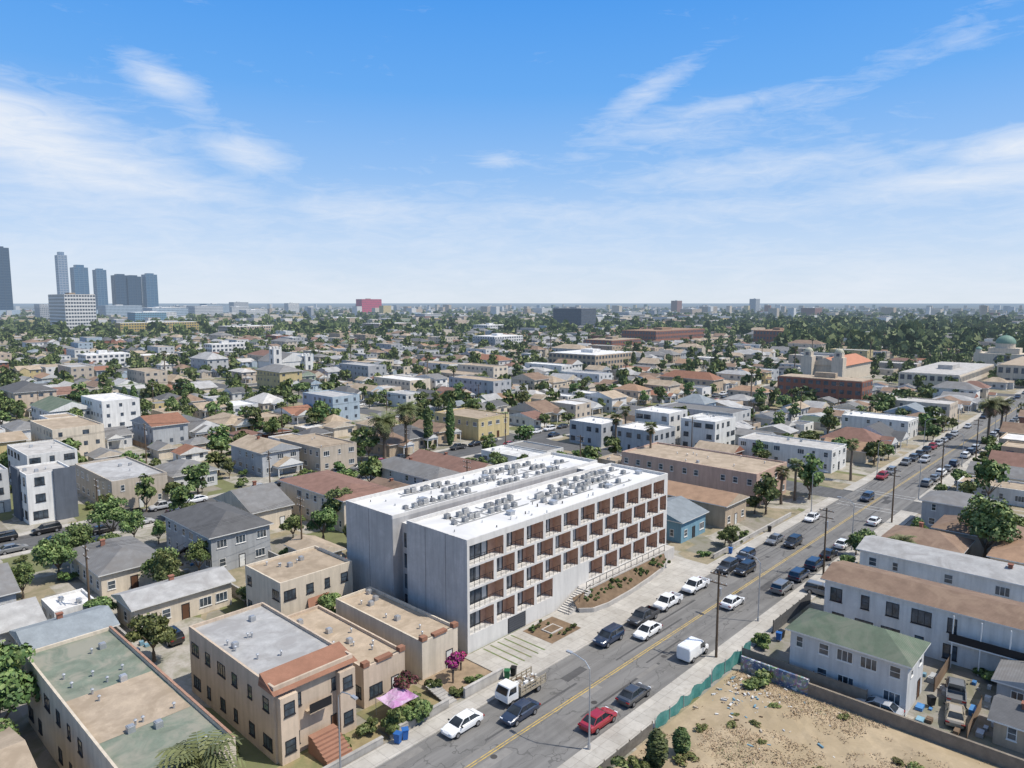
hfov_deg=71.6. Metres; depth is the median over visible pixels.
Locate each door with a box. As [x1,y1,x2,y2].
[0,502,4,512]
[130,574,138,588]
[139,498,144,506]
[181,602,189,619]
[239,553,245,566]
[280,516,284,524]
[331,713,336,725]
[391,673,398,689]
[446,648,452,667]
[469,540,487,559]
[470,565,479,581]
[470,584,487,604]
[470,610,479,627]
[497,556,502,571]
[497,600,502,614]
[506,532,511,546]
[507,575,511,588]
[508,611,525,632]
[518,549,522,563]
[518,591,522,605]
[527,525,531,538]
[527,567,530,579]
[537,542,541,555]
[537,583,540,596]
[546,519,549,531]
[546,559,549,571]
[556,535,558,548]
[563,552,566,564]
[564,513,566,525]
[573,529,575,541]
[580,546,582,557]
[581,507,583,519]
[589,523,591,534]
[589,561,591,572]
[596,539,598,550]
[604,554,606,565]
[692,526,694,537]
[734,513,736,523]
[916,677,920,699]
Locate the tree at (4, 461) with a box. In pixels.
[0,455,9,479]
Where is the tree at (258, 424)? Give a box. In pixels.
[253,420,262,428]
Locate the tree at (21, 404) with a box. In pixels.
[8,400,27,419]
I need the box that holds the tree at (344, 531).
[342,524,346,536]
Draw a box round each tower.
[0,246,20,315]
[54,252,69,293]
[70,265,89,293]
[92,268,107,313]
[111,274,127,304]
[127,275,142,306]
[141,273,158,306]
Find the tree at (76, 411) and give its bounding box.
[67,407,84,416]
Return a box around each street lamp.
[338,692,357,767]
[566,650,590,749]
[740,551,760,621]
[810,471,827,511]
[837,496,854,549]
[876,440,890,474]
[907,457,920,499]
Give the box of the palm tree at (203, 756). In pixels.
[153,730,245,767]
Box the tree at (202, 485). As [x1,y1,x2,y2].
[200,477,207,492]
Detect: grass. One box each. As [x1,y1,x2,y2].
[484,649,517,664]
[490,645,524,660]
[498,642,531,656]
[504,638,537,653]
[510,635,544,649]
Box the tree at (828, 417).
[818,407,839,433]
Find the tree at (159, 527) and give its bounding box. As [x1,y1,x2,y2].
[151,519,165,543]
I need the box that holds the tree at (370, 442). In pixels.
[353,427,379,458]
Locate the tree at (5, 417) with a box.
[0,411,10,424]
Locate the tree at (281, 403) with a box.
[274,401,286,406]
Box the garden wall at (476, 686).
[463,667,503,698]
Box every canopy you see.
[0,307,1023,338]
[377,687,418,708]
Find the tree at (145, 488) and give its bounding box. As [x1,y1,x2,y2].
[134,473,156,511]
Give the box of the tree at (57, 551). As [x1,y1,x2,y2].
[30,531,77,579]
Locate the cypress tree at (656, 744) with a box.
[645,728,668,767]
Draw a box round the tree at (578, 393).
[573,391,581,398]
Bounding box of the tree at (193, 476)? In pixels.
[181,462,209,494]
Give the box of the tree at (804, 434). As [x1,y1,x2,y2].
[798,431,814,439]
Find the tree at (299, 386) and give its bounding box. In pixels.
[292,382,307,394]
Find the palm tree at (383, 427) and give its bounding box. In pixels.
[367,411,399,458]
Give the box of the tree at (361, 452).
[357,446,366,459]
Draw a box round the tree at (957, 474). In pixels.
[950,468,971,488]
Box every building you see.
[34,303,48,312]
[34,306,49,318]
[48,293,96,330]
[77,350,129,366]
[98,305,141,316]
[114,320,198,331]
[127,311,166,321]
[142,307,179,310]
[143,307,187,315]
[150,311,176,317]
[186,305,222,315]
[200,303,228,312]
[204,340,245,351]
[218,324,272,330]
[229,302,248,306]
[229,306,248,313]
[239,309,267,315]
[284,302,298,312]
[320,316,353,320]
[346,452,667,653]
[356,299,381,312]
[362,322,411,327]
[415,313,440,317]
[473,323,503,329]
[473,333,522,342]
[481,306,489,311]
[534,307,551,312]
[549,348,631,370]
[553,307,595,326]
[584,336,640,346]
[596,314,614,319]
[616,311,641,316]
[622,327,704,342]
[671,300,681,311]
[680,308,701,314]
[699,306,716,311]
[749,298,759,311]
[753,328,783,345]
[777,372,872,403]
[801,307,821,314]
[898,361,993,391]
[997,356,1023,387]
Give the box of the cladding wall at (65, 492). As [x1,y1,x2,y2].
[10,465,78,520]
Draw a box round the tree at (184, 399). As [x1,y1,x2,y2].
[178,391,190,407]
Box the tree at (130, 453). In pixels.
[119,450,145,462]
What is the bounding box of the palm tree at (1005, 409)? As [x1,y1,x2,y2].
[995,396,1015,437]
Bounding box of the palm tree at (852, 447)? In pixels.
[844,438,859,480]
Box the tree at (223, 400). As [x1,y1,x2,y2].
[218,397,232,408]
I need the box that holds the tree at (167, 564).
[150,549,180,581]
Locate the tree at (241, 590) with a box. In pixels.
[235,585,246,605]
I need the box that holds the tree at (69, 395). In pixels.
[66,393,80,401]
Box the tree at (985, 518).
[957,492,1022,557]
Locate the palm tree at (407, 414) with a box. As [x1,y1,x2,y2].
[390,400,419,454]
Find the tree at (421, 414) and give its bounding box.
[419,409,433,418]
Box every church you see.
[258,346,312,369]
[800,347,871,377]
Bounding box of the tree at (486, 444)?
[483,436,496,448]
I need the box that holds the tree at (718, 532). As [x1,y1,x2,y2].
[716,530,731,544]
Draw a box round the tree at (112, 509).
[84,495,130,532]
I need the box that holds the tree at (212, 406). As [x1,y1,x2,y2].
[205,401,220,412]
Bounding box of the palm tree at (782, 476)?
[774,465,789,504]
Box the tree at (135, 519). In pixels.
[118,509,144,536]
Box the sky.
[0,0,1023,303]
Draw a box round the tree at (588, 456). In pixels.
[585,454,595,459]
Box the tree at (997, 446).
[985,442,1002,454]
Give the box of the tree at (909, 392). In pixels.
[901,388,918,397]
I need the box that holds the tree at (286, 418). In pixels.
[278,414,291,427]
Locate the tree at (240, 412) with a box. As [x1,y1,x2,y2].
[238,406,245,415]
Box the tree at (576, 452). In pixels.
[572,450,579,456]
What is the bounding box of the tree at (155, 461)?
[148,458,160,465]
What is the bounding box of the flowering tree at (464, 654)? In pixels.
[459,651,466,670]
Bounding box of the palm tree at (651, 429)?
[644,421,657,447]
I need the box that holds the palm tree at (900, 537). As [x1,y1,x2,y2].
[888,534,915,543]
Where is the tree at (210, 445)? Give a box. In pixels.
[205,441,217,451]
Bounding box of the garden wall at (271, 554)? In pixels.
[268,550,278,557]
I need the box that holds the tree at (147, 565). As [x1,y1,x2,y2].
[138,547,180,580]
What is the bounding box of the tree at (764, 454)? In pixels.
[756,450,771,458]
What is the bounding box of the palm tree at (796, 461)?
[789,458,803,500]
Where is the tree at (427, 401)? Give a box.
[423,399,429,406]
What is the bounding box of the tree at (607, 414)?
[603,411,616,416]
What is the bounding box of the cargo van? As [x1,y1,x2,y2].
[676,636,708,662]
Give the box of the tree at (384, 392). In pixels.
[376,389,388,404]
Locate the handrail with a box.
[586,545,664,587]
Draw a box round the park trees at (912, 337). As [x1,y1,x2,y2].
[773,313,1023,353]
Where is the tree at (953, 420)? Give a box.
[949,417,958,429]
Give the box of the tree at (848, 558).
[839,554,855,561]
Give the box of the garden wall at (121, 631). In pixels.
[115,626,131,643]
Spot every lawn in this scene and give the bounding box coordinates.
[277,722,388,767]
[356,685,440,735]
[418,659,490,699]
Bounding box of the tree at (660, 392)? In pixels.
[653,386,667,403]
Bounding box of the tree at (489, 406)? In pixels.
[485,402,495,411]
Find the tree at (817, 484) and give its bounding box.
[803,478,819,494]
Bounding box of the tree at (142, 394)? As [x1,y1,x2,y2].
[140,387,146,396]
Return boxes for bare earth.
[615,669,998,767]
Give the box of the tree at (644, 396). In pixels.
[638,390,649,405]
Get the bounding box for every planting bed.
[523,617,580,642]
[572,553,665,607]
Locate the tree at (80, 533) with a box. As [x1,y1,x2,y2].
[59,522,95,547]
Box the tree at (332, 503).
[320,486,352,511]
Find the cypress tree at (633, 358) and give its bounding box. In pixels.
[630,352,636,363]
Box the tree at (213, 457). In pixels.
[204,451,232,474]
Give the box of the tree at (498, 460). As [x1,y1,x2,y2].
[489,454,507,464]
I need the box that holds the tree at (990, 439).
[981,435,997,444]
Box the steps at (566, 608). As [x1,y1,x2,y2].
[557,587,590,614]
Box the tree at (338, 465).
[333,461,345,470]
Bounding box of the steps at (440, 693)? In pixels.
[425,684,456,704]
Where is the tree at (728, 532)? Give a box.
[718,524,739,545]
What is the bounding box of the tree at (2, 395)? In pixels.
[0,390,6,410]
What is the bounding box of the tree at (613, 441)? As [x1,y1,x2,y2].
[603,435,622,453]
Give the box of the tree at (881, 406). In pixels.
[874,401,889,413]
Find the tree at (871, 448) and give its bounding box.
[864,440,887,464]
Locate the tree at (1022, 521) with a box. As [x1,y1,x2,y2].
[1016,516,1023,526]
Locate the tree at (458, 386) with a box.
[453,382,464,398]
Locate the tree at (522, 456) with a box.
[516,454,528,459]
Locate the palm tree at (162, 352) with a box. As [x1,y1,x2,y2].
[160,351,166,369]
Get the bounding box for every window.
[28,704,33,723]
[29,457,40,464]
[33,509,48,519]
[34,476,44,485]
[35,493,45,502]
[38,718,42,735]
[42,605,46,618]
[44,693,50,713]
[56,709,60,727]
[58,746,62,765]
[64,452,74,459]
[67,723,70,741]
[77,737,82,757]
[107,580,116,590]
[124,610,127,622]
[162,608,171,618]
[189,532,193,541]
[191,641,198,658]
[193,674,200,691]
[199,595,211,608]
[205,559,210,567]
[205,652,210,667]
[207,476,214,482]
[207,686,210,700]
[215,591,227,603]
[216,538,227,549]
[217,661,225,679]
[219,558,226,566]
[220,696,225,713]
[231,672,237,688]
[233,708,238,723]
[235,534,245,544]
[247,575,251,586]
[247,684,251,700]
[249,720,255,738]
[255,547,264,557]
[257,529,266,538]
[262,695,268,713]
[263,732,272,753]
[266,467,272,473]
[272,588,278,601]
[277,453,283,459]
[284,588,296,601]
[284,700,295,718]
[285,737,297,755]
[290,451,295,456]
[297,490,301,496]
[298,692,301,706]
[306,582,314,594]
[325,577,330,587]
[331,676,335,691]
[341,571,347,582]
[343,674,353,691]
[344,709,354,726]
[348,446,353,451]
[355,684,361,699]
[369,681,383,698]
[404,533,406,547]
[404,553,406,567]
[405,574,407,588]
[636,413,642,417]
[643,414,650,419]
[670,529,673,536]
[682,467,686,473]
[694,422,700,427]
[699,521,703,529]
[705,424,712,428]
[720,474,724,480]
[732,476,737,483]
[740,441,745,445]
[747,479,751,485]
[774,445,779,450]
[795,635,803,648]
[797,449,803,454]
[817,667,826,676]
[818,642,828,657]
[830,587,841,603]
[832,611,843,616]
[836,648,852,664]
[837,673,853,685]
[855,618,872,624]
[859,655,876,672]
[860,595,869,610]
[868,557,876,567]
[881,625,899,632]
[883,689,900,707]
[885,601,898,618]
[888,665,900,680]
[891,562,897,571]
[910,608,931,627]
[928,517,934,524]
[931,504,935,510]
[941,643,956,661]
[943,574,952,584]
[946,617,956,634]
[981,490,986,496]
[993,355,1009,360]
[994,585,1009,598]
[1005,727,1016,742]
[1010,690,1023,700]
[1014,495,1023,502]
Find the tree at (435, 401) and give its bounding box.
[429,391,443,411]
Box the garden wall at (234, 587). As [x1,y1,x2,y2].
[231,583,246,602]
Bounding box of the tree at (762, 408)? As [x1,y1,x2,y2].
[759,405,765,411]
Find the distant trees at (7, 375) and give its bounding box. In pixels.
[0,326,1023,426]
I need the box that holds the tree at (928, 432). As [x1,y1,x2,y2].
[919,429,933,440]
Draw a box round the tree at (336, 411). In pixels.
[329,408,340,415]
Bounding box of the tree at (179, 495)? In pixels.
[168,484,195,510]
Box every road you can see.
[0,353,929,555]
[188,378,228,385]
[217,358,547,388]
[223,388,302,402]
[360,408,518,438]
[377,394,1023,767]
[535,439,852,498]
[888,385,1015,396]
[903,502,1016,522]
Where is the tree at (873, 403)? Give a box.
[869,401,877,412]
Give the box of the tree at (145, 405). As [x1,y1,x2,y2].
[140,399,152,414]
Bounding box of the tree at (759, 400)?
[754,397,765,405]
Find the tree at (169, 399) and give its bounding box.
[164,396,176,406]
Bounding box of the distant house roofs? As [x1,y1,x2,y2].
[0,324,1016,383]
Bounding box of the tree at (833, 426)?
[821,420,839,431]
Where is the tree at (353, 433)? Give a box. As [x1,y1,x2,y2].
[350,429,359,436]
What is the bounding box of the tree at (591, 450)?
[579,445,601,457]
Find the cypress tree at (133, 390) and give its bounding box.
[130,385,138,396]
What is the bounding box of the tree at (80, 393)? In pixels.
[70,382,89,402]
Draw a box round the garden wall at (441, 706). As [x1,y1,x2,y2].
[390,698,448,739]
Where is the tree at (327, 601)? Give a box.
[317,592,340,612]
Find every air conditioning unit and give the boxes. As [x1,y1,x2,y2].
[404,488,409,493]
[410,486,416,492]
[411,502,417,507]
[422,497,428,503]
[438,495,444,499]
[444,493,450,498]
[444,513,450,518]
[451,520,457,524]
[455,511,462,516]
[460,482,465,486]
[461,516,468,522]
[462,507,468,514]
[467,512,473,519]
[474,511,480,517]
[483,503,489,508]
[487,508,494,513]
[489,468,494,473]
[494,499,501,504]
[494,506,500,511]
[503,504,509,509]
[507,469,513,474]
[507,494,513,500]
[510,502,517,506]
[523,472,528,477]
[534,493,540,498]
[540,497,546,502]
[549,488,555,493]
[552,494,558,499]
[562,478,568,483]
[564,489,569,495]
[569,483,575,488]
[575,487,580,492]
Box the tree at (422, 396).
[413,391,429,401]
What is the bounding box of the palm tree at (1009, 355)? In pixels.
[1005,353,1011,360]
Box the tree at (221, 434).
[207,424,230,443]
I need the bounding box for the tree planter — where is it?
[541,623,562,633]
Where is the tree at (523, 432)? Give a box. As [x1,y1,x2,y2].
[513,425,534,441]
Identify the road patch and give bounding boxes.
[456,726,515,763]
[475,748,512,767]
[485,683,576,740]
[560,666,586,681]
[580,663,659,716]
[580,685,601,697]
[616,618,681,660]
[636,664,658,678]
[646,639,680,662]
[658,600,695,622]
[758,581,772,590]
[841,531,851,536]
[881,500,891,503]
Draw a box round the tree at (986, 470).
[974,458,1010,497]
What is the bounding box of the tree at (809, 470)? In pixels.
[798,453,824,499]
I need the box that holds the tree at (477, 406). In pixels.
[463,403,481,408]
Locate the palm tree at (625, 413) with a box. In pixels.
[620,406,630,423]
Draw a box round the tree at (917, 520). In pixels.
[909,517,928,528]
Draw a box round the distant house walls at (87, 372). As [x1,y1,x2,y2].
[0,304,1023,389]
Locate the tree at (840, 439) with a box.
[831,436,849,447]
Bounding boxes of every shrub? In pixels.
[13,555,27,562]
[57,571,78,580]
[85,501,94,508]
[140,452,149,457]
[235,477,248,485]
[236,744,239,758]
[238,469,247,474]
[278,547,287,554]
[342,734,351,747]
[355,716,378,736]
[380,707,405,734]
[399,699,432,722]
[409,691,423,703]
[424,678,442,689]
[448,686,462,696]
[464,674,483,682]
[477,456,487,462]
[480,433,494,438]
[607,755,628,767]
[627,754,660,767]
[672,753,687,765]
[682,751,699,761]
[694,723,708,732]
[696,550,711,556]
[726,720,736,727]
[739,530,749,537]
[742,668,773,690]
[749,719,761,727]
[750,632,770,649]
[757,738,767,744]
[768,702,781,708]
[836,713,850,719]
[892,756,905,766]
[907,761,924,767]
[972,455,982,461]
[972,667,994,680]
[979,450,988,455]
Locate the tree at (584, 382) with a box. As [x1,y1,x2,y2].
[577,379,587,389]
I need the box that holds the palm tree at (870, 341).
[868,339,872,358]
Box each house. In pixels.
[0,380,57,416]
[0,420,30,439]
[0,431,28,453]
[0,464,10,512]
[0,562,20,604]
[0,596,46,646]
[0,721,36,767]
[7,439,77,481]
[9,605,119,648]
[16,461,69,524]
[24,626,236,767]
[29,395,89,419]
[30,416,104,459]
[39,412,76,418]
[41,588,94,619]
[43,384,57,387]
[51,386,79,402]
[57,381,89,388]
[70,536,156,595]
[73,379,89,383]
[75,456,168,508]
[81,393,140,427]
[85,447,122,460]
[86,380,112,388]
[88,388,118,393]
[104,426,133,448]
[111,566,235,630]
[112,378,136,384]
[113,383,157,398]
[127,367,167,384]
[130,412,189,444]
[147,440,177,458]
[151,400,166,408]
[151,407,182,414]
[152,392,179,399]
[153,459,219,488]
[161,502,273,569]
[167,374,191,384]
[170,444,209,460]
[176,394,205,405]
[180,380,217,392]
[180,436,214,452]
[182,414,219,437]
[189,602,357,765]
[190,401,226,418]
[203,395,219,401]
[204,412,255,431]
[213,480,294,529]
[222,387,245,399]
[226,400,257,414]
[228,368,256,382]
[228,434,303,477]
[229,429,263,436]
[240,412,280,421]
[245,392,287,410]
[245,545,352,615]
[255,364,302,389]
[257,428,291,437]
[268,433,299,440]
[271,404,312,424]
[278,470,392,532]
[280,433,356,470]
[283,534,345,555]
[288,605,405,708]
[294,423,324,431]
[296,427,332,435]
[299,378,321,390]
[302,370,315,379]
[303,390,359,419]
[304,369,327,381]
[316,367,341,381]
[317,414,351,423]
[323,421,354,436]
[332,386,363,398]
[336,587,457,679]
[338,380,352,384]
[339,362,386,381]
[350,383,385,397]
[354,418,393,433]
[355,376,370,383]
[355,432,413,456]
[366,412,398,418]
[370,477,408,488]
[371,456,460,484]
[374,375,429,390]
[380,385,400,390]
[387,390,420,406]
[390,424,437,449]
[405,449,492,472]
[412,419,460,443]
[415,373,447,389]
[417,389,443,400]
[425,404,446,414]
[430,370,481,377]
[434,407,508,440]
[436,386,475,398]
[449,375,510,397]
[453,400,464,408]
[458,363,507,377]
[477,393,501,400]
[479,402,497,411]
[481,445,545,464]
[483,399,507,411]
[497,393,515,399]
[507,400,565,422]
[507,440,562,452]
[508,369,514,380]
[509,410,547,428]
[511,372,551,390]
[512,383,527,390]
[522,367,552,372]
[523,369,548,374]
[527,390,544,394]
[530,394,549,401]
[539,388,558,393]
[545,375,565,388]
[550,373,581,384]
[550,399,590,418]
[558,393,575,399]
[559,370,612,381]
[559,384,581,394]
[569,398,603,415]
[570,416,621,446]
[573,390,597,398]
[574,381,595,390]
[585,365,610,372]
[586,390,627,412]
[597,453,621,463]
[599,379,618,385]
[604,414,632,424]
[610,368,640,378]
[612,383,651,404]
[616,404,645,421]
[617,421,675,450]
[621,442,786,506]
[626,397,636,404]
[627,376,637,381]
[635,406,687,443]
[638,372,660,377]
[638,375,655,378]
[643,379,683,398]
[650,390,676,402]
[658,402,750,421]
[660,370,723,393]
[666,496,708,543]
[667,480,749,528]
[675,394,717,405]
[679,384,695,396]
[680,413,735,447]
[693,385,711,394]
[694,440,743,454]
[714,399,742,404]
[716,400,752,408]
[717,370,755,385]
[722,394,756,406]
[723,379,741,386]
[723,380,737,390]
[727,385,772,405]
[735,420,753,430]
[735,428,775,443]
[738,368,761,384]
[738,432,846,473]
[743,420,760,429]
[750,411,786,425]
[752,368,773,383]
[756,423,798,437]
[760,368,778,380]
[760,410,792,420]
[768,420,795,427]
[777,406,798,420]
[782,401,809,414]
[785,608,930,715]
[791,420,813,432]
[797,412,837,419]
[800,415,832,430]
[802,400,829,413]
[807,407,846,423]
[816,396,839,407]
[819,427,897,456]
[820,560,1023,675]
[824,437,883,463]
[832,401,866,411]
[841,411,918,439]
[846,399,876,411]
[854,400,871,411]
[856,535,1023,602]
[863,421,909,448]
[872,385,876,394]
[873,382,888,385]
[880,387,898,392]
[881,522,974,554]
[884,402,940,415]
[889,396,957,418]
[897,383,916,391]
[905,412,949,432]
[919,490,1000,529]
[930,515,1023,558]
[932,381,981,397]
[932,394,982,411]
[937,396,972,413]
[940,391,978,397]
[956,475,1023,506]
[966,461,1023,481]
[967,381,996,400]
[986,539,1023,565]
[987,694,1023,753]
[988,450,1023,467]
[991,659,1023,700]
[999,421,1023,435]
[999,432,1023,443]
[1001,441,1023,453]
[1018,409,1023,422]
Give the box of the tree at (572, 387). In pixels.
[568,383,580,392]
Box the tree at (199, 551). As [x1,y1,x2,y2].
[184,538,210,570]
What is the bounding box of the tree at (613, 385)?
[608,383,618,390]
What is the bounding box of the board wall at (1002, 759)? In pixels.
[808,683,1023,767]
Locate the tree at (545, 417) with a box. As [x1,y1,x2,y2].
[539,413,550,427]
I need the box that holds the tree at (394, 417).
[382,412,395,425]
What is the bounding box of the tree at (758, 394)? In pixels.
[752,386,766,399]
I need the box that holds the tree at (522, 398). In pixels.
[517,390,528,402]
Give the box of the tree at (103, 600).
[83,596,117,609]
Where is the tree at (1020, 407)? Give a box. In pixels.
[1017,402,1023,412]
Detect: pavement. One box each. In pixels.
[0,453,480,559]
[18,438,501,536]
[342,497,838,767]
[465,556,706,677]
[547,434,569,439]
[557,510,917,767]
[843,396,1010,490]
[913,422,1018,502]
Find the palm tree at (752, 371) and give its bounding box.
[748,366,755,396]
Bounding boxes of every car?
[0,529,17,541]
[0,543,29,554]
[31,521,61,535]
[90,524,115,535]
[140,517,154,524]
[166,625,184,646]
[185,494,207,502]
[274,475,292,485]
[350,463,358,470]
[440,708,484,738]
[468,440,480,446]
[500,697,540,726]
[530,428,541,433]
[543,425,555,430]
[548,432,559,436]
[557,423,567,428]
[578,706,617,734]
[593,622,624,647]
[615,682,650,707]
[633,620,662,640]
[716,556,738,574]
[719,594,744,610]
[733,558,756,576]
[735,546,755,561]
[765,533,784,545]
[770,578,793,595]
[783,533,802,548]
[788,566,809,582]
[804,511,820,522]
[804,556,822,570]
[804,579,824,595]
[819,548,837,560]
[833,538,849,549]
[856,695,905,715]
[860,490,874,501]
[866,516,881,525]
[875,470,888,479]
[885,465,896,474]
[900,457,911,465]
[908,453,918,461]
[919,454,930,462]
[920,478,932,486]
[921,445,931,453]
[928,442,937,449]
[929,474,939,481]
[934,439,942,446]
[935,468,946,476]
[943,464,952,471]
[943,700,966,729]
[948,459,959,466]
[950,430,958,436]
[960,451,970,458]
[964,423,971,428]
[966,447,975,454]
[971,444,980,450]
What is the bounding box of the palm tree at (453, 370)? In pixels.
[450,366,456,376]
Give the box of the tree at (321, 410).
[312,400,330,423]
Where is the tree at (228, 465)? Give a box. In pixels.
[221,460,234,478]
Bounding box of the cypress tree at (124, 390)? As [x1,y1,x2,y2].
[121,386,127,394]
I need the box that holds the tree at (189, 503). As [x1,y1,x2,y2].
[181,501,195,507]
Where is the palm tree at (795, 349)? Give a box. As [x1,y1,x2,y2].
[792,346,798,367]
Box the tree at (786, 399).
[775,394,791,405]
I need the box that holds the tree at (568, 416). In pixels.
[561,413,574,423]
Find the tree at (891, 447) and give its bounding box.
[882,443,894,459]
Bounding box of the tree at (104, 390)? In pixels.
[99,385,112,393]
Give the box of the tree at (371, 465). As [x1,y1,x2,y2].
[358,456,381,481]
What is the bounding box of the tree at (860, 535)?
[850,528,876,550]
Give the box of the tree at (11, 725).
[0,717,19,734]
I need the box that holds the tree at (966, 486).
[958,480,976,493]
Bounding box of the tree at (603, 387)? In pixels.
[595,383,608,391]
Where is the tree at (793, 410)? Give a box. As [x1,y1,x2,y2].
[787,402,800,419]
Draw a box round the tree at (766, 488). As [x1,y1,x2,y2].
[753,472,781,514]
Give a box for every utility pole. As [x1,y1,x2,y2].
[82,545,89,607]
[94,479,100,535]
[143,423,146,463]
[266,451,271,482]
[297,497,303,538]
[404,428,408,457]
[463,460,470,471]
[503,412,507,444]
[577,435,583,456]
[689,417,695,446]
[710,571,727,657]
[750,402,756,428]
[819,508,833,574]
[889,468,900,522]
[938,439,948,482]
[974,419,982,457]
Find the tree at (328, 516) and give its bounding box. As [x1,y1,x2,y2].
[306,507,338,538]
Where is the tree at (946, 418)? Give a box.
[938,415,949,431]
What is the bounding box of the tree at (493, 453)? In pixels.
[488,451,500,462]
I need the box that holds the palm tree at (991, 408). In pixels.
[978,397,1004,445]
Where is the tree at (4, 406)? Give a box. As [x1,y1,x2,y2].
[1,397,14,415]
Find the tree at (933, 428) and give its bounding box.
[926,424,941,440]
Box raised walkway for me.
[578,545,673,589]
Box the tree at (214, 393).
[209,390,218,395]
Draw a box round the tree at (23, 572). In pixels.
[11,561,34,598]
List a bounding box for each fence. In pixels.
[133,440,149,450]
[597,721,652,767]
[654,674,710,727]
[711,641,750,683]
[741,646,867,699]
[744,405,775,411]
[772,590,810,633]
[933,652,950,691]
[966,695,981,738]
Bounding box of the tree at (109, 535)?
[97,532,118,540]
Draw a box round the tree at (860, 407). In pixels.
[856,405,867,411]
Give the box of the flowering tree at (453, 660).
[445,651,463,682]
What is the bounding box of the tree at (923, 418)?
[918,413,934,430]
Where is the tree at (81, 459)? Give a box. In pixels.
[77,454,87,462]
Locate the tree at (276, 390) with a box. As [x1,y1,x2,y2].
[270,385,281,396]
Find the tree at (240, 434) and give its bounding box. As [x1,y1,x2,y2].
[229,430,249,442]
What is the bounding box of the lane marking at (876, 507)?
[838,489,912,513]
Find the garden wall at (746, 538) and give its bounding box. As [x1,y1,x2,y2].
[712,512,791,558]
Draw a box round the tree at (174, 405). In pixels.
[164,401,179,411]
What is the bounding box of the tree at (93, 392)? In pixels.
[89,390,100,394]
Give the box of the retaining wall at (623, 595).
[578,561,666,612]
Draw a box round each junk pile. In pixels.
[136,640,151,650]
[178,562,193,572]
[915,702,959,735]
[922,672,991,702]
[927,672,945,695]
[968,704,993,738]
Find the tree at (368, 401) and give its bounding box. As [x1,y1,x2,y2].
[364,397,373,407]
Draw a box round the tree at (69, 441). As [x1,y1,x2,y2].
[60,437,81,454]
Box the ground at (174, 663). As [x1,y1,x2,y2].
[0,303,1023,767]
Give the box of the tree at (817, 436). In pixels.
[808,430,819,439]
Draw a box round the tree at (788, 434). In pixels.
[781,433,793,436]
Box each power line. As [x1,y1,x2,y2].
[88,500,296,547]
[90,499,290,544]
[90,500,300,548]
[91,500,291,545]
[302,463,462,498]
[310,462,468,498]
[716,509,823,571]
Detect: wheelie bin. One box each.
[393,730,402,743]
[401,726,408,739]
[504,668,509,678]
[510,665,516,675]
[775,631,782,640]
[778,629,785,638]
[926,694,936,705]
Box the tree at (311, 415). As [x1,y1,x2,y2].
[305,407,319,424]
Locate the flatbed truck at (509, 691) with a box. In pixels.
[495,666,545,706]
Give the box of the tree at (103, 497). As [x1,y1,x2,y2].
[98,493,113,501]
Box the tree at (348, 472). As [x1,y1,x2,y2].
[337,468,359,477]
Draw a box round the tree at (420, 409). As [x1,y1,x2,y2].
[415,401,423,415]
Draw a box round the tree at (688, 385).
[683,381,693,395]
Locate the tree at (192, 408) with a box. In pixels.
[178,404,198,413]
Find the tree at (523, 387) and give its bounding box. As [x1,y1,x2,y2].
[519,383,526,389]
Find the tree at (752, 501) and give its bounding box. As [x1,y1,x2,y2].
[746,495,762,513]
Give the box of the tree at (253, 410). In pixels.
[243,405,263,429]
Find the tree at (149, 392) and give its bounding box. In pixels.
[146,381,160,395]
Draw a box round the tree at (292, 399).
[283,394,301,405]
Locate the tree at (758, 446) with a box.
[751,440,764,456]
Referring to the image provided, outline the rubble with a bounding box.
[693,675,841,764]
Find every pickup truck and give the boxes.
[124,507,142,511]
[148,500,170,511]
[396,454,409,458]
[449,443,466,449]
[627,605,659,625]
[653,591,682,611]
[681,576,709,594]
[915,450,925,456]
[944,433,953,439]
[945,676,967,706]
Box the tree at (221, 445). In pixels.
[214,438,230,452]
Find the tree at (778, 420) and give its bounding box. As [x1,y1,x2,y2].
[773,410,784,423]
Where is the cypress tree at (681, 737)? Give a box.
[671,726,690,753]
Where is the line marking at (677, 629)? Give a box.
[465,407,1017,767]
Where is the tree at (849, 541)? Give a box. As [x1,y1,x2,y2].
[844,534,857,554]
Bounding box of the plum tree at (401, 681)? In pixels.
[392,670,419,689]
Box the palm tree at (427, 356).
[424,352,430,373]
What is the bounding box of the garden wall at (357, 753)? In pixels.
[322,735,383,767]
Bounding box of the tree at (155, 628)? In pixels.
[125,612,176,662]
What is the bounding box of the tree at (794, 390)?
[787,387,802,396]
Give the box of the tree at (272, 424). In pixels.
[262,417,280,435]
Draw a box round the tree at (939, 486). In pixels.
[932,482,947,490]

